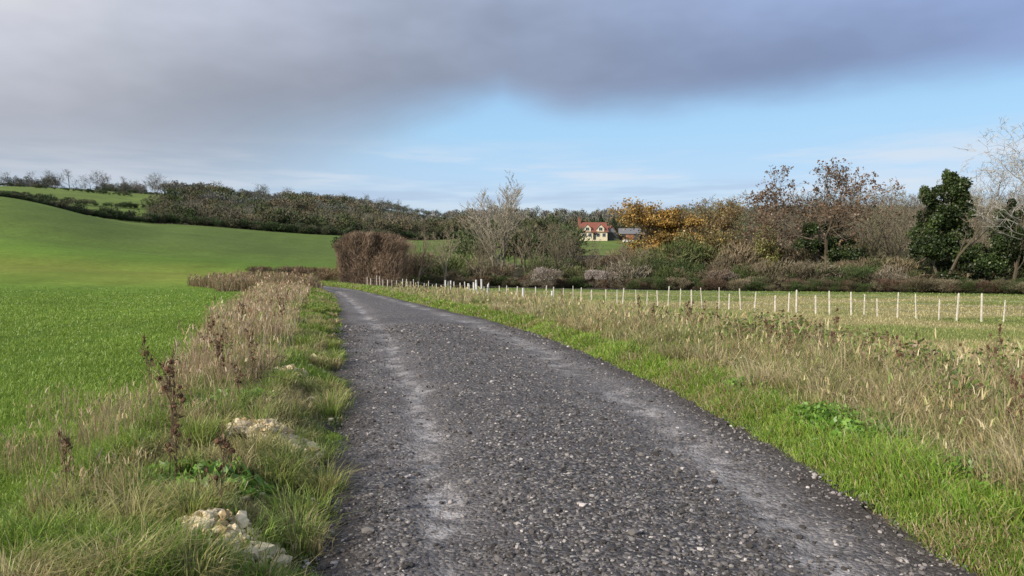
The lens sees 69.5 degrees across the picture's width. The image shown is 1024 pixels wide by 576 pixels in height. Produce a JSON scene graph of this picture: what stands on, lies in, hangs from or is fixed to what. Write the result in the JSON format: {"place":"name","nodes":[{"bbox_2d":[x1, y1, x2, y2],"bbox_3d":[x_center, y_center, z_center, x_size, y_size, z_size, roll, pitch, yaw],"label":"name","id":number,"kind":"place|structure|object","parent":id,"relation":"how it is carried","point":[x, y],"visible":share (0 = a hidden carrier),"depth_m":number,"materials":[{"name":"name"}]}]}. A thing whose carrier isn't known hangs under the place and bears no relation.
{"place":"outdoors","nodes":[
{"label":"outdoors","id":0,"kind":"place"},
{"bbox_2d":[0,267,324,516],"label":"dead grass","id":1,"kind":"structure","parent":0,"point":[260,286],"depth_m":8.81,"materials":[{"name":"brown plant"}]},
{"bbox_2d":[0,186,1023,575],"bbox_3d":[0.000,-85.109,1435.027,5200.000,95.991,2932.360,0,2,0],"label":"ground","id":2,"kind":"structure","parent":0,"point":[52,248],"depth_m":89.95,"materials":[{"name":"green plant"}]},
{"bbox_2d":[55,430,74,491],"bbox_3d":[-2.638,1.123,4.353,0.112,0.584,0.096,1,2,43],"label":"dead dock plant","id":3,"kind":"object","parent":2,"relation":"on","point":[67,442],"visible":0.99,"depth_m":4.35,"materials":[{"name":"brown plant"}]},
{"bbox_2d":[0,283,245,536],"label":"crop field shoots","id":4,"kind":"object","parent":2,"relation":"on","point":[5,482],"visible":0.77,"depth_m":12.55,"materials":[{"name":"green plant"}]},
{"bbox_2d":[139,333,156,404],"bbox_3d":[-3.555,0.883,7.206,0.149,0.891,0.155,-1,2,-39],"label":"dead hogweed","id":5,"kind":"object","parent":2,"relation":"on","point":[147,352],"visible":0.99,"depth_m":7.18,"materials":[{"name":"brown plant"}]},
{"bbox_2d":[157,359,187,455],"bbox_3d":[-2.349,0.912,5.108,0.265,0.868,0.110,0,2,6],"label":"dead burdock","id":6,"kind":"object","parent":2,"relation":"on","point":[164,369],"visible":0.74,"depth_m":5.10,"materials":[{"name":"brown plant"}]},
{"bbox_2d":[157,344,191,474],"bbox_3d":[-2.122,0.860,4.646,0.181,1.020,0.182,0,2,0],"label":"dead burdock","id":7,"kind":"object","parent":2,"relation":"on","point":[170,372],"visible":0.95,"depth_m":4.63,"materials":[{"name":"brown plant"}]},
{"bbox_2d":[163,402,192,486],"bbox_3d":[-1.989,1.039,4.401,0.147,0.735,0.170,0,2,0],"label":"dead burdock","id":8,"kind":"object","parent":2,"relation":"on","point":[176,425],"visible":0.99,"depth_m":4.39,"materials":[{"name":"brown plant"}]},
{"bbox_2d":[0,287,367,575],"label":"verge grass","id":9,"kind":"structure","parent":2,"relation":"on","point":[84,538],"depth_m":4.42,"materials":[{"name":"green plant"}]},
{"bbox_2d":[64,359,332,573],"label":"chalk stones","id":10,"kind":"object","parent":2,"relation":"on","point":[260,494],"visible":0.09,"depth_m":4.75,"materials":[{"name":"white stone"}]},
{"bbox_2d":[127,450,279,506],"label":"dock leaves","id":11,"kind":"object","parent":2,"relation":"on","point":[235,476],"visible":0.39,"depth_m":4.80,"materials":[{"name":"green plant"}]},
{"bbox_2d":[198,317,212,343],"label":"dead hogweed","id":12,"kind":"object","parent":2,"relation":"on","point":[208,326],"visible":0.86,"depth_m":10.54,"materials":[{"name":"brown plant"}]},
{"bbox_2d":[207,314,219,348],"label":"dead hogweed","id":13,"kind":"object","parent":2,"relation":"on","point":[218,316],"visible":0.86,"depth_m":10.74,"materials":[{"name":"brown plant"}]},
{"bbox_2d":[208,334,224,384],"bbox_3d":[-3.084,0.878,7.766,0.218,0.819,0.135,1,2,19],"label":"dead hogweed","id":14,"kind":"object","parent":2,"relation":"on","point":[219,354],"visible":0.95,"depth_m":7.74,"materials":[{"name":"brown plant"}]},
{"bbox_2d":[214,333,223,363],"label":"dead hogweed","id":15,"kind":"object","parent":2,"relation":"on","point":[217,334],"visible":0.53,"depth_m":8.96,"materials":[{"name":"brown plant"}]},
{"bbox_2d":[203,422,235,507],"bbox_3d":[-1.606,1.084,4.046,0.124,0.680,0.152,1,2,35],"label":"dead dock plant","id":16,"kind":"object","parent":2,"relation":"on","point":[220,443],"visible":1,"depth_m":4.04,"materials":[{"name":"brown plant"}]},
{"bbox_2d":[220,324,232,361],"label":"dead dock plant","id":17,"kind":"object","parent":2,"relation":"on","point":[221,336],"visible":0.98,"depth_m":8.82,"materials":[{"name":"brown plant"}]},
{"bbox_2d":[0,181,461,239],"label":"distant hedgerow","id":18,"kind":"object","parent":2,"relation":"on","point":[129,215],"visible":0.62,"depth_m":232.49,"materials":[{"name":"green plant"}]},
{"bbox_2d":[174,387,290,412],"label":"dock leaves","id":19,"kind":"object","parent":2,"relation":"on","point":[211,396],"visible":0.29,"depth_m":7.39,"materials":[{"name":"green plant"}]},
{"bbox_2d":[175,508,292,568],"bbox_3d":[-1.483,1.332,3.874,0.601,0.338,0.578,0,2,0],"label":"chalk rubble","id":20,"kind":"object","parent":2,"relation":"on","point":[240,516],"visible":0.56,"depth_m":3.86,"materials":[{"name":"beige stone"}]},
{"bbox_2d":[229,361,244,395],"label":"dead hogweed","id":21,"kind":"object","parent":2,"relation":"on","point":[236,378],"visible":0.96,"depth_m":7.24,"materials":[{"name":"brown plant"}]},
{"bbox_2d":[238,302,244,328],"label":"dead hogweed","id":22,"kind":"object","parent":2,"relation":"on","point":[241,312],"visible":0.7,"depth_m":13.94,"materials":[{"name":"brown plant"}]},
{"bbox_2d":[244,327,254,359],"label":"dead hogweed","id":23,"kind":"object","parent":2,"relation":"on","point":[251,334],"visible":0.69,"depth_m":9.95,"materials":[{"name":"brown plant"}]},
{"bbox_2d":[247,339,257,379],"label":"dead hogweed","id":24,"kind":"object","parent":2,"relation":"on","point":[252,357],"visible":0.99,"depth_m":8.28,"materials":[{"name":"brown plant"}]},
{"bbox_2d":[198,354,309,396],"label":"briar canes","id":25,"kind":"object","parent":2,"relation":"on","point":[265,376],"visible":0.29,"depth_m":8.53,"materials":[{"name":"brown plant"}]},
{"bbox_2d":[225,417,325,463],"bbox_3d":[-1.966,1.265,6.201,0.837,0.368,0.750,0,2,0],"label":"chalk rubble","id":26,"kind":"object","parent":2,"relation":"on","point":[236,431],"visible":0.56,"depth_m":6.07,"materials":[{"name":"beige stone"}]},
{"bbox_2d":[279,298,284,323],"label":"dead hogweed","id":27,"kind":"object","parent":2,"relation":"on","point":[282,309],"visible":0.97,"depth_m":14.60,"materials":[{"name":"brown plant"}]},
{"bbox_2d":[267,365,309,379],"bbox_3d":[-2.952,1.107,9.744,0.634,0.220,0.556,0,2,0],"label":"chalk rubble","id":28,"kind":"object","parent":2,"relation":"on","point":[294,367],"visible":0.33,"depth_m":9.64,"materials":[{"name":"beige stone"}]},
{"bbox_2d":[243,265,339,280],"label":"roadside scrub","id":29,"kind":"object","parent":2,"relation":"on","point":[325,274],"visible":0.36,"depth_m":72.73,"materials":[{"name":"brown plant"}]},
{"bbox_2d":[330,221,371,247],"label":"ivy clad tree","id":30,"kind":"object","parent":2,"relation":"on","point":[356,227],"visible":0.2,"depth_m":81.67,"materials":[{"name":"green plant"}]},
{"bbox_2d":[331,229,418,286],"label":"hawthorn hedge","id":31,"kind":"object","parent":2,"relation":"on","point":[378,254],"visible":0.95,"depth_m":69.64,"materials":[{"name":"brown plant"}]},
{"bbox_2d":[405,236,422,255],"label":"bare tree","id":32,"kind":"object","parent":2,"relation":"on","point":[412,244],"visible":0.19,"depth_m":91.73,"materials":[{"name":"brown plant"}]},
{"bbox_2d":[417,221,444,286],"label":"bare tree","id":33,"kind":"object","parent":2,"relation":"on","point":[423,258],"visible":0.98,"depth_m":76.14,"materials":[{"name":"brown plant"}]},
{"bbox_2d":[430,230,458,259],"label":"bare tree","id":34,"kind":"object","parent":2,"relation":"on","point":[455,246],"visible":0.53,"depth_m":100.86,"materials":[{"name":"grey plant"}]},
{"bbox_2d":[429,226,460,286],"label":"bare tree","id":35,"kind":"object","parent":2,"relation":"on","point":[446,263],"visible":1,"depth_m":74.38,"materials":[{"name":"brown plant"}]},
{"bbox_2d":[460,232,512,276],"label":"bare tree","id":36,"kind":"object","parent":2,"relation":"on","point":[482,260],"visible":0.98,"depth_m":79.77,"materials":[{"name":"brown plant"}]},
{"bbox_2d":[451,172,532,276],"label":"bare ash tree","id":37,"kind":"object","parent":2,"relation":"on","point":[506,210],"visible":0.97,"depth_m":82.27,"materials":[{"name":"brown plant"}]},
{"bbox_2d":[0,169,1015,266],"bbox_3d":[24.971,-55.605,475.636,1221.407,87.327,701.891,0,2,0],"label":"distant woodland","id":38,"kind":"object","parent":2,"relation":"on","point":[282,207],"visible":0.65,"depth_m":350.19,"materials":[{"name":"green plant"}]},
{"bbox_2d":[509,229,554,275],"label":"bare tree","id":39,"kind":"object","parent":2,"relation":"on","point":[524,251],"visible":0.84,"depth_m":94.83,"materials":[{"name":"brown plant"}]},
{"bbox_2d":[520,267,563,287],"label":"wild clematis","id":40,"kind":"object","parent":2,"relation":"on","point":[545,274],"visible":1,"depth_m":73.46,"materials":[{"name":"grey plant"}]},
{"bbox_2d":[532,216,579,268],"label":"bare tree","id":41,"kind":"object","parent":2,"relation":"on","point":[558,256],"visible":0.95,"depth_m":83.20,"materials":[{"name":"brown plant"}]},
{"bbox_2d":[549,231,588,265],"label":"bare tree","id":42,"kind":"object","parent":2,"relation":"on","point":[574,249],"visible":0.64,"depth_m":91.02,"materials":[{"name":"green plant"}]},
{"bbox_2d":[574,239,605,286],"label":"bare tree","id":43,"kind":"object","parent":2,"relation":"on","point":[594,258],"visible":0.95,"depth_m":84.44,"materials":[{"name":"brown plant"}]},
{"bbox_2d":[584,269,598,286],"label":"wild clematis","id":44,"kind":"object","parent":2,"relation":"on","point":[587,275],"visible":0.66,"depth_m":76.27,"materials":[{"name":"grey plant"}]},
{"bbox_2d":[578,217,616,240],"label":"farmhouse","id":45,"kind":"object","parent":2,"relation":"on","point":[601,231],"visible":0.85,"depth_m":282.03,"materials":[{"name":"beige paint"}]},
{"bbox_2d":[589,270,620,287],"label":"wild clematis","id":46,"kind":"object","parent":2,"relation":"on","point":[604,274],"visible":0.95,"depth_m":75.36,"materials":[{"name":"grey plant"}]},
{"bbox_2d":[611,217,617,235],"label":"conifer tree","id":47,"kind":"object","parent":2,"relation":"on","point":[614,222],"visible":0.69,"depth_m":328.89,"materials":[{"name":"green plant"}]},
{"bbox_2d":[609,243,655,279],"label":"bare tree","id":48,"kind":"object","parent":2,"relation":"on","point":[627,251],"visible":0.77,"depth_m":84.66,"materials":[{"name":"brown plant"}]},
{"bbox_2d":[618,228,647,239],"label":"barn","id":49,"kind":"structure","parent":2,"relation":"on","point":[622,232],"depth_m":291.93,"materials":[{"name":"stone"}]},
{"bbox_2d":[632,295,642,316],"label":"dead hogweed","id":50,"kind":"object","parent":2,"relation":"on","point":[639,305],"visible":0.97,"depth_m":16.15,"materials":[{"name":"beige plant"}]},
{"bbox_2d":[607,197,711,257],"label":"autumn oak tree","id":51,"kind":"object","parent":2,"relation":"on","point":[668,223],"visible":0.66,"depth_m":99.00,"materials":[{"name":"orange plant"}]},
{"bbox_2d":[632,306,727,327],"bbox_3d":[4.723,0.988,19.340,3.880,1.186,4.241,0,2,0],"label":"bramble bush","id":52,"kind":"object","parent":2,"relation":"on","point":[671,311],"visible":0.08,"depth_m":18.77,"materials":[{"name":"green plant"}]},
{"bbox_2d":[685,301,690,326],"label":"dead hogweed","id":53,"kind":"object","parent":2,"relation":"on","point":[687,305],"visible":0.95,"depth_m":13.90,"materials":[{"name":"brown plant"}]},
{"bbox_2d":[688,300,695,324],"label":"dead hogweed","id":54,"kind":"object","parent":2,"relation":"on","point":[691,310],"visible":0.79,"depth_m":16.90,"materials":[{"name":"brown plant"}]},
{"bbox_2d":[367,276,1023,322],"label":"post and wire fence","id":55,"kind":"object","parent":2,"relation":"on","point":[864,301],"visible":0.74,"depth_m":36.74,"materials":[{"name":"wood"}]},
{"bbox_2d":[379,281,1023,508],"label":"dead grass","id":56,"kind":"structure","parent":2,"relation":"on","point":[627,323],"depth_m":8.84,"materials":[{"name":"beige plant"}]},
{"bbox_2d":[660,225,743,270],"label":"autumn field maple","id":57,"kind":"object","parent":2,"relation":"on","point":[720,239],"visible":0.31,"depth_m":90.93,"materials":[{"name":"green plant"}]},
{"bbox_2d":[699,300,706,333],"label":"dead hogweed","id":58,"kind":"object","parent":2,"relation":"on","point":[703,313],"visible":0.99,"depth_m":13.17,"materials":[{"name":"beige plant"}]},
{"bbox_2d":[391,233,1023,290],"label":"scrub thicket","id":59,"kind":"object","parent":2,"relation":"on","point":[871,267],"visible":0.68,"depth_m":80.11,"materials":[{"name":"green plant"}]},
{"bbox_2d":[398,287,1023,365],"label":"meadow grass","id":60,"kind":"structure","parent":2,"relation":"on","point":[980,335],"depth_m":36.27,"materials":[{"name":"beige plant"}]},
{"bbox_2d":[403,273,1023,293],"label":"bramble thicket","id":61,"kind":"object","parent":2,"relation":"on","point":[917,284],"visible":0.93,"depth_m":69.80,"materials":[{"name":"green plant"}]},
{"bbox_2d":[679,197,751,262],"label":"autumn oak tree","id":62,"kind":"object","parent":2,"relation":"on","point":[725,213],"visible":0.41,"depth_m":106.29,"materials":[{"name":"brown plant"}]},
{"bbox_2d":[705,269,739,288],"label":"wild clematis","id":63,"kind":"object","parent":2,"relation":"on","point":[724,274],"visible":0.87,"depth_m":73.43,"materials":[{"name":"grey plant"}]},
{"bbox_2d":[736,231,758,264],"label":"bare tree","id":64,"kind":"object","parent":2,"relation":"on","point":[748,247],"visible":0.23,"depth_m":90.23,"materials":[{"name":"brown plant"}]},
{"bbox_2d":[720,374,800,401],"bbox_3d":[2.890,1.183,8.746,0.905,0.276,1.840,0,2,0],"label":"nettle patch","id":65,"kind":"object","parent":2,"relation":"on","point":[742,378],"visible":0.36,"depth_m":8.72,"materials":[{"name":"green plant"}]},
{"bbox_2d":[746,221,789,266],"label":"willow tree","id":66,"kind":"object","parent":2,"relation":"on","point":[765,253],"visible":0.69,"depth_m":84.27,"materials":[{"name":"green plant"}]},
{"bbox_2d":[763,312,773,356],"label":"dead hogweed","id":67,"kind":"object","parent":2,"relation":"on","point":[770,328],"visible":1,"depth_m":10.71,"materials":[{"name":"brown plant"}]},
{"bbox_2d":[746,205,810,256],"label":"bare tree","id":68,"kind":"object","parent":2,"relation":"on","point":[789,228],"visible":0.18,"depth_m":92.32,"materials":[{"name":"brown plant"}]},
{"bbox_2d":[685,308,880,360],"bbox_3d":[5.139,0.930,13.895,3.015,1.155,3.522,0,2,-17],"label":"bramble bush","id":69,"kind":"object","parent":2,"relation":"on","point":[777,319],"visible":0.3,"depth_m":13.47,"materials":[{"name":"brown plant"}]},
{"bbox_2d":[784,326,795,355],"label":"dead hogweed","id":70,"kind":"object","parent":2,"relation":"on","point":[789,335],"visible":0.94,"depth_m":10.00,"materials":[{"name":"brown plant"}]},
{"bbox_2d":[778,216,840,262],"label":"bare tree","id":71,"kind":"object","parent":2,"relation":"on","point":[796,239],"visible":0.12,"depth_m":88.61,"materials":[{"name":"brown plant"}]},
{"bbox_2d":[736,323,894,343],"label":"briar canes","id":72,"kind":"object","parent":2,"relation":"on","point":[837,332],"visible":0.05,"depth_m":13.19,"materials":[{"name":"brown plant"}]},
{"bbox_2d":[817,319,826,346],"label":"dead hogweed","id":73,"kind":"object","parent":2,"relation":"on","point":[821,339],"visible":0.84,"depth_m":11.45,"materials":[{"name":"brown plant"}]},
{"bbox_2d":[741,157,904,265],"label":"ash tree","id":74,"kind":"object","parent":2,"relation":"on","point":[828,249],"visible":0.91,"depth_m":79.23,"materials":[{"name":"brown plant"}]},
{"bbox_2d":[828,307,839,363],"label":"dead hogweed","id":75,"kind":"object","parent":2,"relation":"on","point":[835,324],"visible":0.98,"depth_m":9.73,"materials":[{"name":"brown plant"}]},
{"bbox_2d":[683,183,1023,273],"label":"woodland trees","id":76,"kind":"object","parent":2,"relation":"on","point":[746,224],"visible":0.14,"depth_m":117.12,"materials":[{"name":"brown plant"}]},
{"bbox_2d":[788,400,953,451],"bbox_3d":[3.167,1.226,6.592,1.246,0.286,1.916,0,2,0],"label":"nettle patch","id":77,"kind":"object","parent":2,"relation":"on","point":[818,415],"visible":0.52,"depth_m":6.55,"materials":[{"name":"green plant"}]},
{"bbox_2d":[867,327,876,347],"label":"dead hogweed","id":78,"kind":"object","parent":2,"relation":"on","point":[874,337],"visible":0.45,"depth_m":11.60,"materials":[{"name":"brown plant"}]},
{"bbox_2d":[843,196,903,260],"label":"bare tree","id":79,"kind":"object","parent":2,"relation":"on","point":[866,238],"visible":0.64,"depth_m":84.28,"materials":[{"name":"brown plant"}]},
{"bbox_2d":[828,324,928,357],"bbox_3d":[8.045,1.286,18.117,3.945,0.870,4.677,0,2,0],"label":"bramble bush","id":80,"kind":"object","parent":2,"relation":"on","point":[863,331],"visible":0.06,"depth_m":17.66,"materials":[{"name":"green plant"}]},
{"bbox_2d":[883,330,891,353],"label":"dead hogweed","id":81,"kind":"object","parent":2,"relation":"on","point":[886,332],"visible":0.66,"depth_m":13.57,"materials":[{"name":"brown plant"}]},
{"bbox_2d":[858,194,924,263],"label":"bare tree","id":82,"kind":"object","parent":2,"relation":"on","point":[890,253],"visible":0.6,"depth_m":83.60,"materials":[{"name":"brown plant"}]},
{"bbox_2d":[787,387,1003,430],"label":"briar canes","id":83,"kind":"object","parent":2,"relation":"on","point":[890,409],"visible":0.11,"depth_m":7.36,"materials":[{"name":"brown plant"}]},
{"bbox_2d":[893,335,906,376],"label":"dead hogweed","id":84,"kind":"object","parent":2,"relation":"on","point":[896,351],"visible":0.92,"depth_m":8.46,"materials":[{"name":"brown plant"}]},
{"bbox_2d":[898,231,928,272],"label":"bare tree","id":85,"kind":"object","parent":2,"relation":"on","point":[921,259],"visible":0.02,"depth_m":89.40,"materials":[{"name":"brown plant"}]},
{"bbox_2d":[839,331,1023,393],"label":"bramble bush","id":86,"kind":"object","parent":2,"relation":"on","point":[912,353],"visible":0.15,"depth_m":9.33,"materials":[{"name":"brown plant"}]},
{"bbox_2d":[854,340,1023,386],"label":"briar canes","id":87,"kind":"object","parent":2,"relation":"on","point":[909,345],"depth_m":10.27,"materials":[{"name":"brown plant"}]},
{"bbox_2d":[879,369,1023,438],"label":"bramble bush","id":88,"kind":"object","parent":2,"relation":"on","point":[975,381],"visible":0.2,"depth_m":7.07,"materials":[{"name":"green plant"}]},
{"bbox_2d":[896,168,1020,291],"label":"ivy clad tree","id":89,"kind":"object","parent":2,"relation":"on","point":[948,221],"visible":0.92,"depth_m":67.20,"materials":[{"name":"green plant"}]},
{"bbox_2d":[906,118,1023,251],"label":"bare ash tree","id":90,"kind":"object","parent":2,"relation":"on","point":[1014,170],"visible":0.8,"depth_m":65.08,"materials":[{"name":"grey plant"}]},
{"bbox_2d":[926,449,1023,498],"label":"nettle patch","id":91,"kind":"object","parent":2,"relation":"on","point":[957,461],"visible":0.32,"depth_m":5.00,"materials":[{"name":"green plant"}]},
{"bbox_2d":[962,184,991,277],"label":"bare tree","id":92,"kind":"object","parent":2,"relation":"on","point":[968,275],"visible":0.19,"depth_m":87.05,"materials":[{"name":"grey plant"}]},
{"bbox_2d":[960,187,1006,243],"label":"bare tree","id":93,"kind":"object","parent":2,"relation":"on","point":[982,215],"visible":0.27,"depth_m":84.79,"materials":[{"name":"grey plant"}]},
{"bbox_2d":[959,242,1008,281],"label":"ivy clad tree","id":94,"kind":"object","parent":2,"relation":"on","point":[980,248],"visible":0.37,"depth_m":67.77,"materials":[{"name":"green plant"}]},
{"bbox_2d":[976,343,993,369],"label":"dead hogweed","id":95,"kind":"object","parent":2,"relation":"on","point":[986,346],"visible":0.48,"depth_m":9.23,"materials":[{"name":"brown plant"}]},
{"bbox_2d":[987,323,1005,375],"bbox_3d":[5.347,0.922,8.197,0.171,1.069,0.193,-1,2,-40],"label":"dead hogweed","id":96,"kind":"object","parent":2,"relation":"on","point":[1000,341],"visible":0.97,"depth_m":8.18,"materials":[{"name":"brown plant"}]},
{"bbox_2d":[972,339,1023,373],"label":"bramble bush","id":97,"kind":"object","parent":2,"relation":"on","point":[1005,346],"visible":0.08,"depth_m":12.58,"materials":[{"name":"green plant"}]},
{"bbox_2d":[973,195,1023,291],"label":"ivy clad tree","id":98,"kind":"object","parent":2,"relation":"on","point":[1010,252],"visible":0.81,"depth_m":65.58,"materials":[{"name":"green plant"}]},
{"bbox_2d":[1005,372,1023,439],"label":"dead hogweed","id":99,"kind":"object","parent":2,"relation":"on","point":[1008,409],"visible":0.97,"depth_m":5.58,"materials":[{"name":"brown plant"}]},
{"bbox_2d":[1008,373,1021,421],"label":"dead hogweed","id":100,"kind":"object","parent":2,"relation":"on","point":[1015,385],"visible":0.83,"depth_m":6.58,"materials":[{"name":"brown plant"}]},
{"bbox_2d":[0,0,1023,216],"label":"sky","id":101,"kind":"structure","parent":0,"point":[590,105],"materials":[{"name":"grey"}]},
{"bbox_2d":[294,285,997,575],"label":"farm track road","id":102,"kind":"structure","parent":0,"point":[360,308],"depth_m":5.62,"materials":[{"name":"grey gravel"}]},
{"bbox_2d":[320,281,1023,575],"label":"verge grass","id":103,"kind":"structure","parent":0,"point":[903,471],"depth_m":5.65,"materials":[{"name":"green plant"}]}
]}

